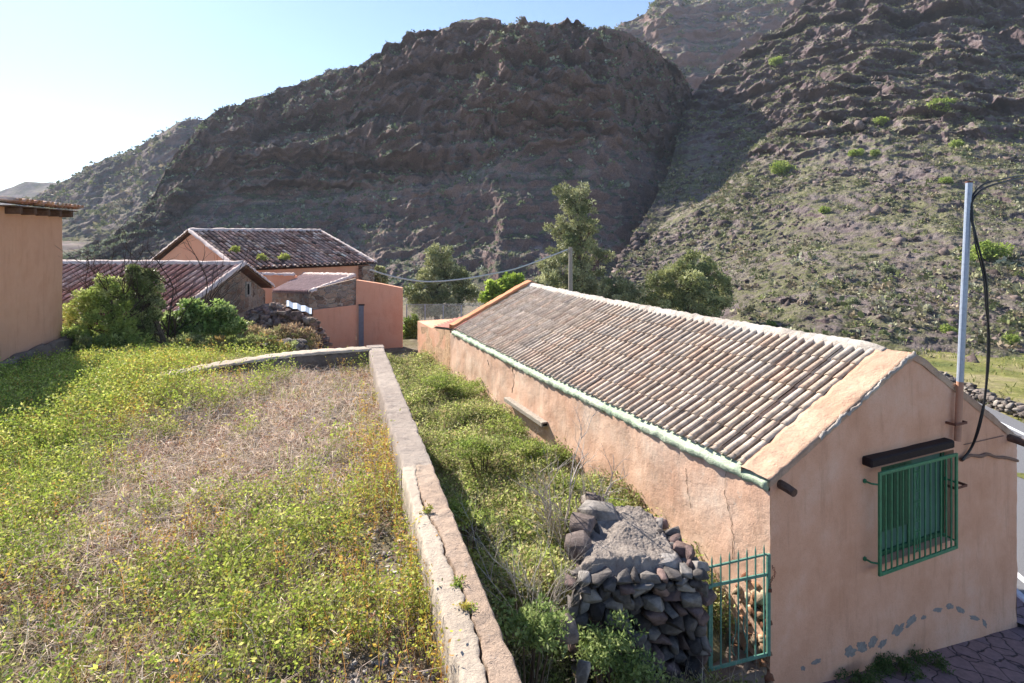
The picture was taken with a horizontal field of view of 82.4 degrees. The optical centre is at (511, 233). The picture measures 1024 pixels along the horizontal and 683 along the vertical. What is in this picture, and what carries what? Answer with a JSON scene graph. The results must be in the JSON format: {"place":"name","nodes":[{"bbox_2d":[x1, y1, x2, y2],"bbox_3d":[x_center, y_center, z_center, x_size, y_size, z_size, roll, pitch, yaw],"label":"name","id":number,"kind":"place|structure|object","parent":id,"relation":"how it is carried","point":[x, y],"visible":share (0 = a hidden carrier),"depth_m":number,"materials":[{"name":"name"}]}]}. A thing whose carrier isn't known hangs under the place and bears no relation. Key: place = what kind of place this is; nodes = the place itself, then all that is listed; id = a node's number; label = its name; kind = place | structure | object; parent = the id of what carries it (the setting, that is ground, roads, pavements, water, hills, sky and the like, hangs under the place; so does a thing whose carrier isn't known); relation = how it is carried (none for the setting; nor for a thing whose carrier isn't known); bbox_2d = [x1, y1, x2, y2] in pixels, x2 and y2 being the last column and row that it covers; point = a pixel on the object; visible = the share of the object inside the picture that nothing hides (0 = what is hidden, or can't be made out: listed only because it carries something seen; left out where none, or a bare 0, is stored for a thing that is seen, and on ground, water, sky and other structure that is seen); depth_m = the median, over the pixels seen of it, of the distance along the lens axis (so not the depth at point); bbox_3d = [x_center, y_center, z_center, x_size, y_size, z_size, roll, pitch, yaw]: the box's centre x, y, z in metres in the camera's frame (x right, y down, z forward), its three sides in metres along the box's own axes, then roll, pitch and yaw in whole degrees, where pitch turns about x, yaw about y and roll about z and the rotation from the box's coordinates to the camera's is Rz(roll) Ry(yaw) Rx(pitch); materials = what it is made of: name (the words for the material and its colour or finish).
{"place":"outdoors","nodes":[
{"label":"outdoors","id":0,"kind":"place"},
{"bbox_2d":[0,182,56,204],"bbox_3d":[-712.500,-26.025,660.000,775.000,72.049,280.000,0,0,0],"label":"hill","id":1,"kind":"structure","parent":0,"point":[28,189],"depth_m":668.75,"materials":[{"name":"grey stone"}]},
{"bbox_2d":[18,119,202,240],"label":"hill","id":2,"kind":"structure","parent":0,"point":[177,138],"depth_m":301.28,"materials":[{"name":"grey stone"}]},
{"bbox_2d":[14,117,202,240],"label":"ridge scrub","id":3,"kind":"object","parent":2,"relation":"on","point":[108,204],"visible":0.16,"depth_m":300.20,"materials":[{"name":"green plant"}]},
{"bbox_2d":[0,324,379,549],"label":"tall grass","id":4,"kind":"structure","parent":0,"point":[167,345],"depth_m":6.93,"materials":[{"name":"green plant"}]},
{"bbox_2d":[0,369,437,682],"bbox_3d":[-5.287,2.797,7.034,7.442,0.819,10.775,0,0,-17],"label":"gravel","id":5,"kind":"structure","parent":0,"point":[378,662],"depth_m":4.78,"materials":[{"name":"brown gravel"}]},
{"bbox_2d":[0,0,654,190],"label":"sky","id":6,"kind":"structure","parent":0,"point":[82,81],"materials":[{"name":"blue"}]},
{"bbox_2d":[62,16,691,304],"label":"hill","id":7,"kind":"structure","parent":0,"point":[403,78],"depth_m":158.54,"materials":[{"name":"grey stone"}]},
{"bbox_2d":[63,16,693,294],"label":"mountain scrub","id":8,"kind":"object","parent":7,"relation":"on","point":[570,171],"visible":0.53,"depth_m":159.40,"materials":[{"name":"green plant"}]},
{"bbox_2d":[0,305,1019,682],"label":"ground","id":9,"kind":"structure","parent":0,"point":[410,347],"depth_m":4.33,"materials":[{"name":"plant"}]},
{"bbox_2d":[0,196,83,370],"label":"house","id":10,"kind":"structure","parent":9,"relation":"on","point":[31,263],"depth_m":11.58,"materials":[{"name":"orange paint"}]},
{"bbox_2d":[60,272,154,358],"bbox_3d":[-9.332,2.029,13.279,2.332,2.323,1.830,0,0,0],"label":"leafy shrub","id":11,"kind":"object","parent":9,"relation":"on","point":[120,330],"visible":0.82,"depth_m":13.34,"materials":[{"name":"green plant"}]},
{"bbox_2d":[62,239,195,334],"bbox_3d":[-9.370,1.246,13.847,2.826,2.608,2.024,0,0,0],"label":"bare shrub","id":12,"kind":"object","parent":9,"relation":"on","point":[118,281],"visible":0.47,"depth_m":13.85,"materials":[{"name":"brown plant"}]},
{"bbox_2d":[121,264,167,346],"bbox_3d":[-8.908,2.005,14.213,1.368,2.613,0.775,0,0,0],"label":"dark shrub","id":13,"kind":"object","parent":9,"relation":"on","point":[150,321],"visible":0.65,"depth_m":14.11,"materials":[{"name":"green plant"}]},
{"bbox_2d":[56,211,267,340],"bbox_3d":[-9.021,1.265,15.004,4.863,3.670,3.713,0,0,-41],"label":"bare shrub","id":14,"kind":"object","parent":9,"relation":"on","point":[171,307],"visible":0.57,"depth_m":14.70,"materials":[{"name":"brown plant"}]},
{"bbox_2d":[62,260,274,353],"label":"stone barn","id":15,"kind":"structure","parent":9,"relation":"on","point":[251,295],"depth_m":19.79,"materials":[{"name":"tile"}]},
{"bbox_2d":[245,281,250,296],"bbox_3d":[-9.085,1.900,20.170,0.080,0.500,0.340,0,0,0],"label":"window","id":16,"kind":"structure","parent":15,"relation":"in","point":[247,286],"depth_m":20.06,"materials":[{"name":"silver metal"}]},
{"bbox_2d":[158,296,248,338],"bbox_3d":[-8.028,2.681,15.222,2.354,2.150,1.039,0,0,0],"label":"broadleaf shrub","id":17,"kind":"object","parent":9,"relation":"on","point":[220,317],"visible":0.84,"depth_m":15.00,"materials":[{"name":"green plant"}]},
{"bbox_2d":[151,331,298,354],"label":"flowering shrub","id":18,"kind":"object","parent":9,"relation":"on","point":[198,339],"visible":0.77,"depth_m":14.25,"materials":[{"name":"green plant"}]},
{"bbox_2d":[0,340,461,682],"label":"weeds","id":19,"kind":"object","parent":9,"relation":"on","point":[60,369],"visible":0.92,"depth_m":4.91,"materials":[{"name":"green plant"}]},
{"bbox_2d":[223,319,273,350],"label":"brown shrub","id":20,"kind":"object","parent":9,"relation":"on","point":[253,329],"visible":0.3,"depth_m":17.37,"materials":[{"name":"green plant"}]},
{"bbox_2d":[151,228,376,281],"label":"gabled house","id":21,"kind":"structure","parent":9,"relation":"on","point":[298,252],"depth_m":31.35,"materials":[{"name":"tile"}]},
{"bbox_2d":[239,338,309,354],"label":"broken wall","id":22,"kind":"structure","parent":9,"relation":"on","point":[300,345],"depth_m":15.72,"materials":[{"name":"stone"}]},
{"bbox_2d":[219,302,332,357],"bbox_3d":[-7.963,3.403,19.696,3.657,2.243,2.695,0,0,0],"label":"stone ruin","id":23,"kind":"object","parent":9,"relation":"on","point":[269,315],"visible":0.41,"depth_m":19.06,"materials":[{"name":"grey stone"}]},
{"bbox_2d":[287,300,311,313],"bbox_3d":[-7.176,2.464,19.700,0.812,0.342,1.335,0,0,-19],"label":"roofing sheet","id":24,"kind":"object","parent":23,"relation":"on","point":[301,308],"visible":1,"depth_m":19.66,"materials":[{"name":"white metal"}]},
{"bbox_2d":[260,272,296,303],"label":"parapet wall","id":25,"kind":"structure","parent":9,"relation":"on","point":[277,279],"depth_m":27.50,"materials":[{"name":"paint"}]},
{"bbox_2d":[255,321,322,349],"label":"brown shrub","id":26,"kind":"object","parent":9,"relation":"on","point":[282,330],"visible":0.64,"depth_m":17.11,"materials":[{"name":"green plant"}]},
{"bbox_2d":[272,272,402,348],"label":"orange shed","id":27,"kind":"structure","parent":9,"relation":"on","point":[347,312],"depth_m":24.04,"materials":[{"name":"paint"}]},
{"bbox_2d":[358,304,364,346],"bbox_3d":[-6.170,3.817,23.995,0.240,1.867,0.050,0,0,-5],"label":"door","id":28,"kind":"structure","parent":27,"relation":"in","point":[361,306],"depth_m":23.97,"materials":[{"name":"grey metal"}]},
{"bbox_2d":[160,345,521,682],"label":"terrace wall","id":29,"kind":"structure","parent":9,"relation":"on","point":[479,649],"depth_m":4.48,"materials":[{"name":"grey concrete"}]},
{"bbox_2d":[419,503,433,514],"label":"crack weed","id":30,"kind":"object","parent":29,"relation":"on","point":[430,507],"visible":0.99,"depth_m":4.81,"materials":[{"name":"green plant"}]},
{"bbox_2d":[450,573,466,588],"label":"crack weed","id":31,"kind":"object","parent":29,"relation":"on","point":[456,582],"visible":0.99,"depth_m":3.83,"materials":[{"name":"green plant"}]},
{"bbox_2d":[452,599,477,612],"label":"crack weed","id":32,"kind":"object","parent":29,"relation":"on","point":[466,606],"visible":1,"depth_m":3.58,"materials":[{"name":"green plant"}]},
{"bbox_2d":[374,264,388,283],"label":"bush","id":33,"kind":"object","parent":9,"relation":"on","point":[380,278],"visible":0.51,"depth_m":35.84,"materials":[{"name":"green plant"}]},
{"bbox_2d":[403,313,419,338],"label":"hedge shrub","id":34,"kind":"object","parent":9,"relation":"on","point":[410,329],"visible":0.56,"depth_m":26.81,"materials":[{"name":"green plant"}]},
{"bbox_2d":[420,371,458,390],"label":"garden bush","id":35,"kind":"object","parent":9,"relation":"on","point":[441,381],"visible":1,"depth_m":15.49,"materials":[{"name":"green plant"}]},
{"bbox_2d":[403,242,482,319],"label":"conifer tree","id":36,"kind":"object","parent":9,"relation":"on","point":[436,293],"visible":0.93,"depth_m":43.38,"materials":[{"name":"green plant"}]},
{"bbox_2d":[406,303,479,338],"bbox_3d":[-3.203,4.614,27.250,3.407,2.772,0.059,0,0,-9],"label":"wire fence","id":37,"kind":"object","parent":9,"relation":"on","point":[459,305],"visible":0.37,"depth_m":27.21,"materials":[{"name":"grey metal"}]},
{"bbox_2d":[441,377,487,397],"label":"garden bush","id":38,"kind":"object","parent":9,"relation":"on","point":[473,385],"visible":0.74,"depth_m":15.36,"materials":[{"name":"green plant"}]},
{"bbox_2d":[445,494,499,558],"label":"garden bush","id":39,"kind":"object","parent":9,"relation":"on","point":[455,506],"visible":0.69,"depth_m":7.48,"materials":[{"name":"green plant"}]},
{"bbox_2d":[445,434,526,478],"bbox_3d":[-0.536,4.177,10.740,1.521,1.133,1.114,0,0,-34],"label":"garden bush","id":40,"kind":"object","parent":9,"relation":"on","point":[473,447],"visible":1,"depth_m":10.52,"materials":[{"name":"green plant"}]},
{"bbox_2d":[477,271,526,305],"bbox_3d":[0.544,4.760,35.919,5.422,4.971,2.298,0,0,0],"label":"bright tree","id":41,"kind":"object","parent":9,"relation":"on","point":[507,281],"visible":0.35,"depth_m":35.69,"materials":[{"name":"green plant"}]},
{"bbox_2d":[484,412,529,436],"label":"garden bush","id":42,"kind":"object","parent":9,"relation":"on","point":[510,425],"visible":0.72,"depth_m":12.55,"materials":[{"name":"green plant"}]},
{"bbox_2d":[450,443,601,645],"bbox_3d":[-0.039,3.342,6.642,1.470,2.186,2.109,0,0,-39],"label":"dead shrub","id":43,"kind":"object","parent":9,"relation":"on","point":[540,582],"visible":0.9,"depth_m":6.35,"materials":[{"name":"brown plant"}]},
{"bbox_2d":[488,591,573,682],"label":"garden bush","id":44,"kind":"object","parent":9,"relation":"on","point":[538,629],"visible":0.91,"depth_m":5.73,"materials":[{"name":"green plant"}]},
{"bbox_2d":[503,438,571,469],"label":"garden bush","id":45,"kind":"object","parent":9,"relation":"on","point":[531,447],"visible":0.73,"depth_m":11.21,"materials":[{"name":"green plant"}]},
{"bbox_2d":[553,613,578,644],"bbox_3d":[0.539,3.990,5.898,0.264,0.222,0.241,0,0,0],"label":"loose rock","id":46,"kind":"object","parent":9,"relation":"on","point":[572,637],"visible":0.62,"depth_m":5.82,"materials":[{"name":"stone"}]},
{"bbox_2d":[544,471,595,497],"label":"garden bush","id":47,"kind":"object","parent":9,"relation":"on","point":[575,485],"visible":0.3,"depth_m":9.77,"materials":[{"name":"green plant"}]},
{"bbox_2d":[567,247,572,291],"bbox_3d":[3.800,4.060,38.000,0.340,6.410,0.328,0,0,-43],"label":"utility pole","id":48,"kind":"object","parent":9,"relation":"on","point":[570,276],"visible":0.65,"depth_m":37.89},
{"bbox_2d":[370,249,567,281],"bbox_3d":[-2.231,1.869,34.548,13.556,1.812,1.444,0,0,-36],"label":"power line","id":49,"kind":"object","parent":48,"relation":"attached to","point":[468,277],"visible":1,"depth_m":34.93,"materials":[{"name":"grey metal"}]},
{"bbox_2d":[507,398,634,547],"bbox_3d":[0.888,3.529,8.188,1.910,2.073,1.873,0,0,0],"label":"dead shrub","id":50,"kind":"object","parent":9,"relation":"on","point":[546,508],"visible":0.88,"depth_m":8.25,"materials":[{"name":"plant"}]},
{"bbox_2d":[532,180,615,295],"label":"pine tree","id":51,"kind":"object","parent":9,"relation":"on","point":[581,208],"visible":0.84,"depth_m":45.44,"materials":[{"name":"green plant"}]},
{"bbox_2d":[386,349,763,682],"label":"garden weeds","id":52,"kind":"object","parent":9,"relation":"on","point":[436,440],"visible":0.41,"depth_m":9.46,"materials":[{"name":"green plant"}]},
{"bbox_2d":[393,354,761,682],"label":"dry stalks","id":53,"kind":"object","parent":9,"relation":"on","point":[523,539],"visible":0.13,"depth_m":9.28,"materials":[{"name":"plant"}]},
{"bbox_2d":[575,659,590,682],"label":"post","id":54,"kind":"object","parent":9,"relation":"on","point":[583,668],"visible":1,"depth_m":5.72,"materials":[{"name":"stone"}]},
{"bbox_2d":[575,610,648,682],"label":"garden bush","id":55,"kind":"object","parent":9,"relation":"on","point":[605,645],"visible":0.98,"depth_m":6.11,"materials":[{"name":"green plant"}]},
{"bbox_2d":[595,274,646,304],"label":"round tree","id":56,"kind":"object","parent":9,"relation":"on","point":[621,291],"visible":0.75,"depth_m":42.61,"materials":[{"name":"green plant"}]},
{"bbox_2d":[605,494,639,506],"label":"garden bush","id":57,"kind":"object","parent":9,"relation":"on","point":[615,502],"visible":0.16,"depth_m":9.13,"materials":[{"name":"green plant"}]},
{"bbox_2d":[607,643,672,682],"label":"garden bush","id":58,"kind":"object","parent":9,"relation":"on","point":[640,673],"visible":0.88,"depth_m":6.09,"materials":[{"name":"green plant"}]},
{"bbox_2d":[564,492,716,682],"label":"dry stone wall","id":59,"kind":"structure","parent":9,"relation":"on","point":[648,572],"depth_m":6.62,"materials":[{"name":"grey stone"}]},
{"bbox_2d":[564,530,591,559],"bbox_3d":[0.796,3.752,7.054,0.341,0.267,0.324,0,0,0],"label":"loose rock","id":60,"kind":"object","parent":59,"relation":"on","point":[580,541],"visible":0.86,"depth_m":6.97,"materials":[{"name":"stone"}]},
{"bbox_2d":[569,512,595,535],"bbox_3d":[0.893,3.668,7.407,0.328,0.195,0.311,0,0,15],"label":"loose rock","id":61,"kind":"object","parent":59,"relation":"on","point":[586,523],"visible":0.85,"depth_m":7.34,"materials":[{"name":"stone"}]},
{"bbox_2d":[585,492,603,501],"bbox_3d":[1.150,3.690,8.111,0.260,0.193,0.213,0,0,0],"label":"loose rock","id":62,"kind":"object","parent":59,"relation":"on","point":[590,496],"visible":0.5,"depth_m":8.05,"materials":[{"name":"stone"}]},
{"bbox_2d":[578,500,618,520],"bbox_3d":[1.141,3.705,7.749,0.519,0.277,0.399,0,0,0],"label":"loose rock","id":63,"kind":"object","parent":59,"relation":"on","point":[600,511],"visible":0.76,"depth_m":7.65,"materials":[{"name":"stone"}]},
{"bbox_2d":[707,546,775,671],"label":"metal gate","id":64,"kind":"structure","parent":59,"relation":"attached to","point":[766,574],"depth_m":6.85,"materials":[{"name":"green metal"}]},
{"bbox_2d":[639,249,734,318],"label":"spreading tree","id":65,"kind":"object","parent":9,"relation":"on","point":[696,274],"visible":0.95,"depth_m":42.44,"materials":[{"name":"green plant"}]},
{"bbox_2d":[418,280,1023,682],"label":"tiled house","id":66,"kind":"structure","parent":9,"relation":"on","point":[837,463],"depth_m":8.38,"materials":[{"name":"orange paint"}]},
{"bbox_2d":[881,450,953,563],"bbox_3d":[5.620,3.770,8.248,1.600,1.300,0.220,0,0,-24],"label":"window","id":67,"kind":"structure","parent":66,"relation":"in","point":[951,451],"depth_m":8.33,"materials":[{"name":"green paint"}]},
{"bbox_2d":[945,181,972,488],"bbox_3d":[6.456,1.429,8.428,0.468,4.383,0.140,0,0,-24],"label":"service mast","id":68,"kind":"object","parent":66,"relation":"attached to","point":[958,423],"visible":0.88,"depth_m":8.40,"materials":[{"name":"grey metal"}]},
{"bbox_2d":[961,177,1023,460],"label":"power cable","id":69,"kind":"object","parent":66,"relation":"attached to","point":[988,336],"visible":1,"depth_m":8.38,"materials":[{"name":"black rubber"}]},
{"bbox_2d":[963,175,1023,460],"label":"power cable","id":70,"kind":"object","parent":66,"relation":"attached to","point":[984,286],"visible":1,"depth_m":8.37,"materials":[{"name":"black rubber"}]},
{"bbox_2d":[712,642,764,682],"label":"gate step","id":71,"kind":"object","parent":9,"relation":"on","point":[750,670],"visible":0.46,"depth_m":7.01,"materials":[{"name":"grey stone"}]},
{"bbox_2d":[614,0,803,95],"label":"back hill","id":72,"kind":"structure","parent":0,"point":[683,54],"depth_m":336.10,"materials":[{"name":"grey stone"}]},
{"bbox_2d":[614,0,805,73],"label":"summit scrub","id":73,"kind":"object","parent":72,"relation":"on","point":[723,18],"visible":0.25,"depth_m":338.62,"materials":[{"name":"green plant"}]},
{"bbox_2d":[613,0,1023,357],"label":"hill","id":74,"kind":"structure","parent":0,"point":[873,235],"depth_m":100.89,"materials":[{"name":"stone"}]},
{"bbox_2d":[766,320,776,326],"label":"hillside bush","id":75,"kind":"object","parent":74,"relation":"on","point":[771,323],"visible":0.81,"depth_m":39.84,"materials":[{"name":"green plant"}]},
{"bbox_2d":[768,56,782,65],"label":"hillside bush","id":76,"kind":"object","parent":74,"relation":"on","point":[775,61],"visible":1,"depth_m":159.42,"materials":[{"name":"green plant"}]},
{"bbox_2d":[769,160,796,174],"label":"hillside bush","id":77,"kind":"object","parent":74,"relation":"on","point":[778,166],"visible":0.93,"depth_m":104.09,"materials":[{"name":"green plant"}]},
{"bbox_2d":[595,6,1023,362],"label":"hillside rocks","id":78,"kind":"object","parent":74,"relation":"on","point":[876,209],"visible":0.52,"depth_m":93.02,"materials":[{"name":"stone"}]},
{"bbox_2d":[610,0,1023,357],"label":"hillside scrub","id":79,"kind":"object","parent":74,"relation":"on","point":[889,287],"visible":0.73,"depth_m":86.02,"materials":[{"name":"green plant"}]},
{"bbox_2d":[817,205,830,212],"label":"hillside bush","id":80,"kind":"object","parent":74,"relation":"on","point":[824,209],"visible":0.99,"depth_m":78.36,"materials":[{"name":"green plant"}]},
{"bbox_2d":[845,296,861,304],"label":"hillside bush","id":81,"kind":"object","parent":74,"relation":"on","point":[854,300],"visible":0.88,"depth_m":42.28,"materials":[{"name":"green plant"}]},
{"bbox_2d":[847,148,864,156],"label":"hillside bush","id":82,"kind":"object","parent":74,"relation":"on","point":[855,152],"visible":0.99,"depth_m":98.45,"materials":[{"name":"green plant"}]},
{"bbox_2d":[869,149,880,156],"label":"hillside bush","id":83,"kind":"object","parent":74,"relation":"on","point":[874,152],"visible":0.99,"depth_m":97.58,"materials":[{"name":"green plant"}]},
{"bbox_2d":[872,116,889,125],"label":"hillside bush","id":84,"kind":"object","parent":74,"relation":"on","point":[880,120],"visible":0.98,"depth_m":114.43,"materials":[{"name":"green plant"}]},
{"bbox_2d":[878,264,898,272],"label":"hillside bush","id":85,"kind":"object","parent":74,"relation":"on","point":[886,269],"visible":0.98,"depth_m":50.30,"materials":[{"name":"green plant"}]},
{"bbox_2d":[926,97,956,111],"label":"hillside bush","id":86,"kind":"object","parent":74,"relation":"on","point":[935,101],"visible":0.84,"depth_m":103.58,"materials":[{"name":"green plant"}]},
{"bbox_2d":[937,175,952,182],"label":"hillside bush","id":87,"kind":"object","parent":74,"relation":"on","point":[947,179],"visible":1,"depth_m":78.47,"materials":[{"name":"green plant"}]},
{"bbox_2d":[938,323,958,332],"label":"hillside bush","id":88,"kind":"object","parent":74,"relation":"on","point":[946,328],"visible":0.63,"depth_m":35.84,"materials":[{"name":"green plant"}]},
{"bbox_2d":[948,139,965,147],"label":"hillside bush","id":89,"kind":"object","parent":74,"relation":"on","point":[953,143],"visible":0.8,"depth_m":94.21,"materials":[{"name":"green plant"}]},
{"bbox_2d":[955,252,974,261],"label":"hillside bush","id":90,"kind":"object","parent":74,"relation":"on","point":[972,258],"visible":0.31,"depth_m":51.38,"materials":[{"name":"green plant"}]},
{"bbox_2d":[970,239,1014,261],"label":"hillside bush","id":91,"kind":"object","parent":74,"relation":"on","point":[989,250],"visible":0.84,"depth_m":51.16,"materials":[{"name":"green plant"}]},
{"bbox_2d":[1001,332,1021,344],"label":"hillside bush","id":92,"kind":"object","parent":74,"relation":"on","point":[1012,337],"visible":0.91,"depth_m":33.57,"materials":[{"name":"green plant"}]},
{"bbox_2d":[822,624,1023,682],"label":"pavement","id":93,"kind":"structure","parent":0,"point":[997,657],"depth_m":8.09,"materials":[{"name":"grey stone"}]},
{"bbox_2d":[834,663,884,682],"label":"pavement weed","id":94,"kind":"object","parent":93,"relation":"on","point":[866,679],"visible":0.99,"depth_m":7.41,"materials":[{"name":"green plant"}]},
{"bbox_2d":[873,651,926,681],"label":"pavement weed","id":95,"kind":"object","parent":93,"relation":"on","point":[903,665],"visible":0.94,"depth_m":7.69,"materials":[{"name":"green plant"}]},
{"bbox_2d":[908,644,955,675],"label":"pavement weed","id":96,"kind":"object","parent":93,"relation":"on","point":[940,663],"visible":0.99,"depth_m":7.91,"materials":[{"name":"green plant"}]},
{"bbox_2d":[908,347,1023,477],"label":"field","id":97,"kind":"structure","parent":0,"point":[1010,379],"depth_m":27.47,"materials":[{"name":"green plant"}]},
{"bbox_2d":[939,371,1023,421],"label":"roadside wall","id":98,"kind":"structure","parent":97,"relation":"on","point":[998,404],"depth_m":21.06,"materials":[{"name":"stone"}]},
{"bbox_2d":[978,402,1023,593],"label":"road","id":99,"kind":"structure","parent":0,"point":[1009,421],"depth_m":13.96,"materials":[{"name":"grey asphalt"}]},
{"bbox_2d":[1001,422,1023,434],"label":"road marking","id":100,"kind":"object","parent":99,"relation":"on","point":[1018,431],"visible":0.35,"depth_m":18.45,"materials":[{"name":"white paint"}]},
{"bbox_2d":[1017,589,1023,601],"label":"kerb","id":101,"kind":"structure","parent":99,"relation":"on","point":[1020,595],"depth_m":9.76,"materials":[{"name":"concrete"}]},
{"bbox_2d":[1018,573,1023,582],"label":"road marking","id":102,"kind":"object","parent":99,"relation":"on","point":[1020,577],"visible":0.03,"depth_m":10.50,"materials":[{"name":"white paint"}]},
{"bbox_2d":[1017,597,1023,624],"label":"pavement","id":103,"kind":"structure","parent":0,"point":[1020,611],"depth_m":9.38,"materials":[{"name":"grey stone"}]}
]}

